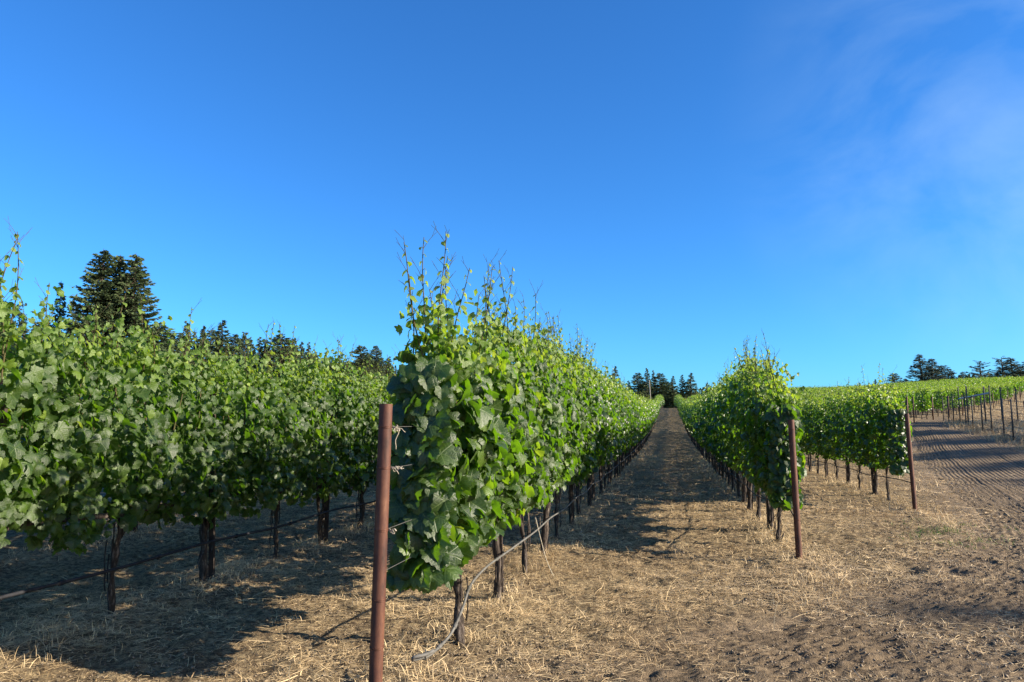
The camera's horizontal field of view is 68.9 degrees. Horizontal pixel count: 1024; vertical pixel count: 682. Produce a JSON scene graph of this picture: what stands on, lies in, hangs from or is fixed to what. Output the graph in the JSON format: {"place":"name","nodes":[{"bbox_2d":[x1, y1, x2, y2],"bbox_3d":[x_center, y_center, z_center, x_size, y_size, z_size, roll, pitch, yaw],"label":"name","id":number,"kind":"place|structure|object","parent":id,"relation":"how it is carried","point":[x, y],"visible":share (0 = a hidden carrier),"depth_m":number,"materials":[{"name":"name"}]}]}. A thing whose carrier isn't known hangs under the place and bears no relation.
{"place":"outdoors","nodes":[
{"label":"outdoors","id":0,"kind":"place"},
{"bbox_2d":[0,391,1023,681],"bbox_3d":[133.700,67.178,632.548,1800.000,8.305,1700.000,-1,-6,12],"label":"ground","id":1,"kind":"structure","parent":0,"point":[36,567],"depth_m":7.39,"materials":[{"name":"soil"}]},
{"bbox_2d":[0,379,7,426],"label":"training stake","id":2,"kind":"object","parent":1,"relation":"on","point":[3,408],"visible":0.07,"depth_m":5.11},
{"bbox_2d":[10,301,26,352],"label":"conifer","id":3,"kind":"object","parent":1,"relation":"on","point":[19,314],"visible":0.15,"depth_m":94.08,"materials":[{"name":"green plant"}]},
{"bbox_2d":[0,362,46,493],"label":"grapevine","id":4,"kind":"object","parent":1,"relation":"on","point":[6,370],"visible":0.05,"depth_m":8.63,"materials":[{"name":"green plant"}]},
{"bbox_2d":[0,218,110,548],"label":"grapevine","id":5,"kind":"object","parent":1,"relation":"on","point":[22,398],"visible":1,"depth_m":5.30,"materials":[{"name":"green plant"}]},
{"bbox_2d":[43,282,70,365],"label":"conifer","id":6,"kind":"object","parent":1,"relation":"on","point":[60,311],"visible":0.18,"depth_m":90.38,"materials":[{"name":"green plant"}]},
{"bbox_2d":[39,346,125,527],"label":"grapevine","id":7,"kind":"object","parent":1,"relation":"on","point":[43,447],"visible":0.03,"depth_m":9.49,"materials":[{"name":"green plant"}]},
{"bbox_2d":[23,270,201,614],"bbox_3d":[-3.297,0.842,6.269,0.886,2.969,1.544,-1,-6,12],"label":"grapevine","id":8,"kind":"object","parent":1,"relation":"on","point":[152,434],"visible":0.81,"depth_m":6.14,"materials":[{"name":"green plant"}]},
{"bbox_2d":[52,249,174,405],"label":"conifer","id":9,"kind":"object","parent":1,"relation":"on","point":[101,294],"visible":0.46,"depth_m":88.39,"materials":[{"name":"green plant"}]},
{"bbox_2d":[96,343,184,532],"bbox_3d":[-5.443,1.351,10.765,0.864,2.948,1.514,-1,-6,12],"label":"grapevine","id":10,"kind":"object","parent":1,"relation":"on","point":[121,441],"visible":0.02,"depth_m":10.50,"materials":[{"name":"green plant"}]},
{"bbox_2d":[155,325,179,382],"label":"conifer","id":11,"kind":"object","parent":1,"relation":"on","point":[163,340],"visible":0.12,"depth_m":109.07,"materials":[{"name":"green plant"}]},
{"bbox_2d":[173,321,195,387],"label":"conifer","id":12,"kind":"object","parent":1,"relation":"on","point":[191,341],"visible":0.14,"depth_m":101.28,"materials":[{"name":"green plant"}]},
{"bbox_2d":[159,346,233,517],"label":"grapevine","id":13,"kind":"object","parent":1,"relation":"on","point":[188,459],"visible":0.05,"depth_m":11.75,"materials":[{"name":"green plant"}]},
{"bbox_2d":[193,325,210,364],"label":"conifer","id":14,"kind":"object","parent":1,"relation":"on","point":[200,338],"visible":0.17,"depth_m":115.96,"materials":[{"name":"green plant"}]},
{"bbox_2d":[130,299,279,583],"bbox_3d":[-3.006,1.037,7.475,0.861,2.850,1.514,-1,-6,12],"label":"grapevine","id":15,"kind":"object","parent":1,"relation":"on","point":[202,425],"visible":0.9,"depth_m":7.38,"materials":[{"name":"green plant"}]},
{"bbox_2d":[208,393,215,578],"bbox_3d":[-3.007,1.529,7.486,0.060,2.001,0.130,-9,-11,56],"label":"training stake","id":16,"kind":"object","parent":1,"relation":"on","point":[211,562],"visible":0.35,"depth_m":7.43,"materials":[{"name":"brown metal"}]},
{"bbox_2d":[204,320,238,376],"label":"conifer","id":17,"kind":"object","parent":1,"relation":"on","point":[222,340],"visible":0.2,"depth_m":102.79,"materials":[{"name":"green plant"}]},
{"bbox_2d":[225,334,243,359],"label":"conifer","id":18,"kind":"object","parent":1,"relation":"on","point":[234,339],"visible":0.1,"depth_m":125.14,"materials":[{"name":"green plant"}]},
{"bbox_2d":[214,346,264,507],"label":"grapevine","id":19,"kind":"object","parent":1,"relation":"on","point":[242,413],"visible":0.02,"depth_m":13.19,"materials":[{"name":"green plant"}]},
{"bbox_2d":[237,332,253,370],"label":"conifer","id":20,"kind":"object","parent":1,"relation":"on","point":[245,344],"visible":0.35,"depth_m":108.77,"materials":[{"name":"green plant"}]},
{"bbox_2d":[253,339,274,375],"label":"conifer","id":21,"kind":"object","parent":1,"relation":"on","point":[262,348],"visible":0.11,"depth_m":114.26,"materials":[{"name":"green plant"}]},
{"bbox_2d":[220,317,338,558],"bbox_3d":[-2.721,1.161,8.698,0.863,2.884,1.518,-1,-6,12],"label":"grapevine","id":22,"kind":"object","parent":1,"relation":"on","point":[288,481],"visible":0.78,"depth_m":8.58,"materials":[{"name":"green plant"}]},
{"bbox_2d":[262,333,302,387],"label":"conifer","id":23,"kind":"object","parent":1,"relation":"on","point":[283,342],"visible":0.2,"depth_m":112.71,"materials":[{"name":"green plant"}]},
{"bbox_2d":[281,335,364,543],"bbox_3d":[-2.509,1.292,9.925,0.867,2.902,1.574,-1,-6,12],"label":"grapevine","id":24,"kind":"object","parent":1,"relation":"on","point":[341,474],"visible":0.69,"depth_m":9.83,"materials":[{"name":"green plant"}]},
{"bbox_2d":[323,405,332,540],"bbox_3d":[-2.449,1.800,9.957,0.056,2.000,0.048,1,-6,1],"label":"training stake","id":25,"kind":"object","parent":1,"relation":"on","point":[326,525],"visible":0.2,"depth_m":9.88,"materials":[{"name":"metal"}]},
{"bbox_2d":[322,350,397,527],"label":"grapevine","id":26,"kind":"object","parent":1,"relation":"on","point":[369,412],"visible":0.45,"depth_m":10.95,"materials":[{"name":"green plant"}]},
{"bbox_2d":[349,345,375,400],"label":"conifer","id":27,"kind":"object","parent":1,"relation":"on","point":[359,360],"visible":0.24,"depth_m":122.56,"materials":[{"name":"green plant"}]},
{"bbox_2d":[367,346,384,381],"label":"conifer","id":28,"kind":"object","parent":1,"relation":"on","point":[375,360],"visible":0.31,"depth_m":126.16,"materials":[{"name":"green plant"}]},
{"bbox_2d":[362,348,403,498],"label":"grapevine","id":29,"kind":"object","parent":1,"relation":"on","point":[384,386],"visible":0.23,"depth_m":11.99,"materials":[{"name":"green plant"}]},
{"bbox_2d":[369,404,404,681],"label":"end post","id":30,"kind":"object","parent":1,"relation":"on","point":[381,529],"visible":1,"depth_m":4.01,"materials":[{"name":"metal"}]},
{"bbox_2d":[386,221,539,646],"bbox_3d":[-0.375,0.720,5.382,0.914,3.014,1.834,-1,-6,12],"label":"grapevine","id":31,"kind":"object","parent":1,"relation":"on","point":[448,499],"visible":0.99,"depth_m":4.79,"materials":[{"name":"green plant"}]},
{"bbox_2d":[499,534,503,596],"bbox_3d":[-0.121,1.448,6.756,0.104,2.001,0.059,2,-7,-20],"label":"training stake","id":32,"kind":"object","parent":1,"relation":"on","point":[501,551],"visible":0.17,"depth_m":6.69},
{"bbox_2d":[463,249,545,599],"bbox_3d":[-0.137,0.768,6.746,0.822,3.245,1.530,-1,-6,12],"label":"grapevine","id":33,"kind":"object","parent":1,"relation":"on","point":[527,417],"visible":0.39,"depth_m":6.75,"materials":[{"name":"green plant"}]},
{"bbox_2d":[0,479,1023,681],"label":"soil clods","id":34,"kind":"object","parent":1,"relation":"on","point":[586,641],"visible":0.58,"depth_m":6.63,"materials":[{"name":"brown soil"}]},
{"bbox_2d":[27,358,1016,405],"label":"woodland","id":35,"kind":"object","parent":1,"relation":"on","point":[346,362],"depth_m":138.53,"materials":[{"name":"green plant"}]},
{"bbox_2d":[491,281,566,574],"bbox_3d":[0.141,0.925,7.959,0.915,3.181,1.544,-1,-6,12],"label":"grapevine","id":36,"kind":"object","parent":1,"relation":"on","point":[549,406],"visible":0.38,"depth_m":7.84,"materials":[{"name":"green plant"}]},
{"bbox_2d":[525,303,581,553],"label":"grapevine","id":37,"kind":"object","parent":1,"relation":"on","point":[575,449],"visible":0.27,"depth_m":9.31,"materials":[{"name":"green plant"}]},
{"bbox_2d":[547,310,589,537],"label":"grapevine","id":38,"kind":"object","parent":1,"relation":"on","point":[580,426],"visible":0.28,"depth_m":10.44,"materials":[{"name":"green plant"}]},
{"bbox_2d":[563,339,600,523],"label":"grapevine","id":39,"kind":"object","parent":1,"relation":"on","point":[589,461],"visible":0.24,"depth_m":11.49,"materials":[{"name":"green plant"}]},
{"bbox_2d":[569,324,601,514],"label":"grapevine","id":40,"kind":"object","parent":1,"relation":"on","point":[597,426],"visible":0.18,"depth_m":12.72,"materials":[{"name":"green plant"}]},
{"bbox_2d":[581,341,609,505],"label":"grapevine","id":41,"kind":"object","parent":1,"relation":"on","point":[602,433],"visible":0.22,"depth_m":13.89,"materials":[{"name":"green plant"}]},
{"bbox_2d":[411,430,650,660],"bbox_3d":[5.198,4.349,31.249,0.122,0.905,55.536,-1,-6,12],"label":"drip hose","id":42,"kind":"object","parent":41,"relation":"attached to","point":[423,656],"visible":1,"depth_m":4.99,"materials":[{"name":"grey plastic"}]},
{"bbox_2d":[586,342,616,500],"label":"grapevine","id":43,"kind":"object","parent":1,"relation":"on","point":[611,418],"visible":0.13,"depth_m":15.27,"materials":[{"name":"green plant"}]},
{"bbox_2d":[595,370,620,494],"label":"grapevine","id":44,"kind":"object","parent":1,"relation":"on","point":[617,432],"visible":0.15,"depth_m":16.45,"materials":[{"name":"green plant"}]},
{"bbox_2d":[598,360,619,489],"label":"grapevine","id":45,"kind":"object","parent":1,"relation":"on","point":[617,439],"visible":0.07,"depth_m":17.67,"materials":[{"name":"green plant"}]},
{"bbox_2d":[598,361,625,484],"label":"grapevine","id":46,"kind":"object","parent":1,"relation":"on","point":[621,409],"visible":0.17,"depth_m":18.80,"materials":[{"name":"green plant"}]},
{"bbox_2d":[609,371,625,480],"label":"grapevine","id":47,"kind":"object","parent":1,"relation":"on","point":[623,438],"visible":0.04,"depth_m":20.09,"materials":[{"name":"green plant"}]},
{"bbox_2d":[612,366,629,476],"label":"grapevine","id":48,"kind":"object","parent":1,"relation":"on","point":[627,423],"visible":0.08,"depth_m":21.26,"materials":[{"name":"green plant"}]},
{"bbox_2d":[616,372,632,474],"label":"grapevine","id":49,"kind":"object","parent":1,"relation":"on","point":[629,419],"visible":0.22,"depth_m":22.62,"materials":[{"name":"green plant"}]},
{"bbox_2d":[617,383,635,471],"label":"grapevine","id":50,"kind":"object","parent":1,"relation":"on","point":[632,426],"visible":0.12,"depth_m":23.81,"materials":[{"name":"green plant"}]},
{"bbox_2d":[621,382,637,465],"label":"grapevine","id":51,"kind":"object","parent":1,"relation":"on","point":[635,420],"visible":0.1,"depth_m":26.16,"materials":[{"name":"green plant"}]},
{"bbox_2d":[622,383,639,463],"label":"grapevine","id":52,"kind":"object","parent":1,"relation":"on","point":[636,441],"visible":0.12,"depth_m":27.38,"materials":[{"name":"green plant"}]},
{"bbox_2d":[629,373,645,395],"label":"conifer","id":53,"kind":"object","parent":1,"relation":"on","point":[636,381],"visible":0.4,"depth_m":209.76,"materials":[{"name":"green plant"}]},
{"bbox_2d":[640,368,654,398],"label":"conifer","id":54,"kind":"object","parent":1,"relation":"on","point":[646,386],"visible":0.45,"depth_m":206.22,"materials":[{"name":"green plant"}]},
{"bbox_2d":[650,373,673,407],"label":"conifer","id":55,"kind":"object","parent":1,"relation":"on","point":[662,382],"visible":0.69,"depth_m":208.02,"materials":[{"name":"green plant"}]},
{"bbox_2d":[665,376,678,407],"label":"conifer","id":56,"kind":"object","parent":1,"relation":"on","point":[672,386],"visible":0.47,"depth_m":209.82,"materials":[{"name":"green plant"}]},
{"bbox_2d":[672,375,689,406],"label":"conifer","id":57,"kind":"object","parent":1,"relation":"on","point":[682,385],"visible":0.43,"depth_m":205.26,"materials":[{"name":"green plant"}]},
{"bbox_2d":[682,373,699,398],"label":"conifer","id":58,"kind":"object","parent":1,"relation":"on","point":[691,391],"visible":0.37,"depth_m":203.96,"materials":[{"name":"green plant"}]},
{"bbox_2d":[693,395,707,460],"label":"grapevine","id":59,"kind":"object","parent":1,"relation":"on","point":[696,428],"visible":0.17,"depth_m":29.53,"materials":[{"name":"green plant"}]},
{"bbox_2d":[695,388,710,462],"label":"grapevine","id":60,"kind":"object","parent":1,"relation":"on","point":[700,432],"visible":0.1,"depth_m":27.16,"materials":[{"name":"green plant"}]},
{"bbox_2d":[700,383,717,472],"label":"grapevine","id":61,"kind":"object","parent":1,"relation":"on","point":[705,435],"visible":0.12,"depth_m":23.38,"materials":[{"name":"green plant"}]},
{"bbox_2d":[703,372,722,475],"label":"grapevine","id":62,"kind":"object","parent":1,"relation":"on","point":[706,410],"visible":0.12,"depth_m":22.28,"materials":[{"name":"green plant"}]},
{"bbox_2d":[705,388,724,477],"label":"grapevine","id":63,"kind":"object","parent":1,"relation":"on","point":[707,432],"visible":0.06,"depth_m":21.04,"materials":[{"name":"green plant"}]},
{"bbox_2d":[708,373,726,481],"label":"grapevine","id":64,"kind":"object","parent":1,"relation":"on","point":[709,418],"visible":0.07,"depth_m":19.78,"materials":[{"name":"green plant"}]},
{"bbox_2d":[708,383,730,485],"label":"grapevine","id":65,"kind":"object","parent":1,"relation":"on","point":[715,440],"visible":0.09,"depth_m":18.47,"materials":[{"name":"green plant"}]},
{"bbox_2d":[707,359,735,490],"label":"grapevine","id":66,"kind":"object","parent":1,"relation":"on","point":[717,436],"visible":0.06,"depth_m":17.18,"materials":[{"name":"green plant"}]},
{"bbox_2d":[712,357,741,496],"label":"grapevine","id":67,"kind":"object","parent":1,"relation":"on","point":[718,420],"visible":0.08,"depth_m":16.09,"materials":[{"name":"green plant"}]},
{"bbox_2d":[716,355,746,502],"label":"grapevine","id":68,"kind":"object","parent":1,"relation":"on","point":[724,453],"visible":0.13,"depth_m":14.71,"materials":[{"name":"green plant"}]},
{"bbox_2d":[721,348,753,510],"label":"grapevine","id":69,"kind":"object","parent":1,"relation":"on","point":[726,407],"visible":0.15,"depth_m":13.64,"materials":[{"name":"green plant"}]},
{"bbox_2d":[727,335,776,518],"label":"grapevine","id":70,"kind":"object","parent":1,"relation":"on","point":[735,430],"visible":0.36,"depth_m":12.37,"materials":[{"name":"green plant"}]},
{"bbox_2d":[737,342,792,529],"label":"grapevine","id":71,"kind":"object","parent":1,"relation":"on","point":[748,392],"visible":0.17,"depth_m":11.15,"materials":[{"name":"green plant"}]},
{"bbox_2d":[739,328,806,540],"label":"grapevine","id":72,"kind":"object","parent":1,"relation":"on","point":[776,407],"visible":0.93,"depth_m":9.25,"materials":[{"name":"green plant"}]},
{"bbox_2d":[788,420,802,559],"bbox_3d":[3.287,1.835,8.653,0.107,1.839,0.078,-1,-6,12],"label":"end post","id":73,"kind":"object","parent":1,"relation":"on","point":[795,491],"visible":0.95,"depth_m":8.64,"materials":[{"name":"metal"}]},
{"bbox_2d":[797,397,818,471],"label":"grapevine","id":74,"kind":"object","parent":1,"relation":"on","point":[801,446],"visible":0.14,"depth_m":23.72,"materials":[{"name":"green plant"}]},
{"bbox_2d":[799,391,829,473],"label":"grapevine","id":75,"kind":"object","parent":1,"relation":"on","point":[806,423],"visible":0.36,"depth_m":22.57,"materials":[{"name":"green plant"}]},
{"bbox_2d":[809,389,836,476],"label":"grapevine","id":76,"kind":"object","parent":1,"relation":"on","point":[814,428],"visible":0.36,"depth_m":21.40,"materials":[{"name":"green plant"}]},
{"bbox_2d":[816,381,844,480],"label":"grapevine","id":77,"kind":"object","parent":1,"relation":"on","point":[822,426],"visible":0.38,"depth_m":20.17,"materials":[{"name":"green plant"}]},
{"bbox_2d":[651,375,1023,430],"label":"vineyard","id":78,"kind":"object","parent":1,"relation":"on","point":[1017,382],"visible":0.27,"depth_m":102.00,"materials":[{"name":"green plant"}]},
{"bbox_2d":[824,387,856,482],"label":"grapevine","id":79,"kind":"object","parent":1,"relation":"on","point":[834,422],"visible":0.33,"depth_m":19.00,"materials":[{"name":"green plant"}]},
{"bbox_2d":[837,378,870,488],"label":"grapevine","id":80,"kind":"object","parent":1,"relation":"on","point":[844,424],"visible":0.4,"depth_m":17.75,"materials":[{"name":"green plant"}]},
{"bbox_2d":[845,365,900,494],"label":"grapevine","id":81,"kind":"object","parent":1,"relation":"on","point":[857,422],"visible":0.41,"depth_m":16.57,"materials":[{"name":"green plant"}]},
{"bbox_2d":[858,363,912,500],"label":"grapevine","id":82,"kind":"object","parent":1,"relation":"on","point":[887,421],"visible":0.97,"depth_m":14.85,"materials":[{"name":"green plant"}]},
{"bbox_2d":[894,381,909,412],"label":"grapevine","id":83,"kind":"object","parent":1,"relation":"on","point":[899,388],"visible":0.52,"depth_m":43.68,"materials":[{"name":"green plant"}]},
{"bbox_2d":[901,382,914,412],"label":"grapevine","id":84,"kind":"object","parent":1,"relation":"on","point":[910,406],"visible":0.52,"depth_m":51.77,"materials":[{"name":"green plant"}]},
{"bbox_2d":[904,413,916,510],"bbox_3d":[7.311,2.325,13.670,0.132,1.997,0.082,-1,-6,12],"label":"end post","id":85,"kind":"object","parent":1,"relation":"on","point":[910,461],"visible":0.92,"depth_m":13.66,"materials":[{"name":"metal"}]},
{"bbox_2d":[914,388,926,418],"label":"grapevine","id":86,"kind":"object","parent":1,"relation":"on","point":[918,393],"visible":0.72,"depth_m":58.21,"materials":[{"name":"green plant"}]},
{"bbox_2d":[904,354,940,382],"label":"conifer","id":87,"kind":"object","parent":1,"relation":"on","point":[922,375],"visible":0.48,"depth_m":166.59,"materials":[{"name":"green plant"}]},
{"bbox_2d":[918,385,933,418],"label":"grapevine","id":88,"kind":"object","parent":1,"relation":"on","point":[926,390],"visible":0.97,"depth_m":56.80,"materials":[{"name":"green plant"}]},
{"bbox_2d":[916,359,949,380],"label":"conifer","id":89,"kind":"object","parent":1,"relation":"on","point":[933,363],"visible":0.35,"depth_m":167.03,"materials":[{"name":"green plant"}]},
{"bbox_2d":[935,386,947,410],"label":"grapevine","id":90,"kind":"object","parent":1,"relation":"on","point":[942,392],"visible":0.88,"depth_m":61.78,"materials":[{"name":"green plant"}]},
{"bbox_2d":[928,365,957,379],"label":"conifer","id":91,"kind":"object","parent":1,"relation":"on","point":[946,371],"visible":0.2,"depth_m":168.23,"materials":[{"name":"green plant"}]},
{"bbox_2d":[949,384,961,413],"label":"grapevine","id":92,"kind":"object","parent":1,"relation":"on","point":[955,395],"visible":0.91,"depth_m":66.60,"materials":[{"name":"green plant"}]},
{"bbox_2d":[920,400,1023,450],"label":"verge grass","id":93,"kind":"structure","parent":1,"relation":"on","point":[988,427],"depth_m":40.93,"materials":[{"name":"plant"}]},
{"bbox_2d":[973,388,983,410],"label":"grapevine","id":94,"kind":"object","parent":1,"relation":"on","point":[977,391],"visible":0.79,"depth_m":76.30,"materials":[{"name":"green plant"}]},
{"bbox_2d":[964,361,994,378],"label":"conifer","id":95,"kind":"object","parent":1,"relation":"on","point":[977,368],"visible":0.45,"depth_m":165.44,"materials":[{"name":"green plant"}]},
{"bbox_2d":[942,386,1023,441],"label":"wire fence","id":96,"kind":"object","parent":1,"relation":"on","point":[982,419],"visible":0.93,"depth_m":37.56,"materials":[{"name":"metal"}]},
{"bbox_2d":[965,386,1021,421],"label":"wire fence","id":97,"kind":"object","parent":1,"relation":"on","point":[985,409],"visible":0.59,"depth_m":46.01,"materials":[{"name":"metal"}]},
{"bbox_2d":[979,357,1021,377],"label":"conifer","id":98,"kind":"object","parent":1,"relation":"on","point":[1003,370],"visible":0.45,"depth_m":160.26,"materials":[{"name":"green plant"}]},
{"bbox_2d":[993,358,1023,377],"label":"conifer","id":99,"kind":"object","parent":1,"relation":"on","point":[1020,374],"visible":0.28,"depth_m":160.95,"materials":[{"name":"green plant"}]},
{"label":"grapevine","id":100,"kind":"object","parent":1,"relation":"on","visible":0},
{"bbox_2d":[0,495,389,599],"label":"drip hose","id":101,"kind":"object","parent":100,"relation":"attached to","point":[63,582],"visible":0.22,"depth_m":6.36,"materials":[{"name":"black plastic"}]},
{"bbox_2d":[0,0,1023,395],"label":"sky","id":102,"kind":"structure","parent":0,"point":[842,181],"materials":[{"name":"blue"}]},
{"bbox_2d":[582,416,1023,681],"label":"dirt road","id":103,"kind":"structure","parent":0,"point":[931,434],"depth_m":5.72,"materials":[{"name":"brown soil"}]},
{"bbox_2d":[845,514,1020,550],"bbox_3d":[6.469,2.755,10.764,2.619,0.126,4.109,-1,-6,12],"label":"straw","id":104,"kind":"object","parent":103,"relation":"on","point":[937,532],"visible":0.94,"depth_m":10.76,"materials":[{"name":"beige plant"}]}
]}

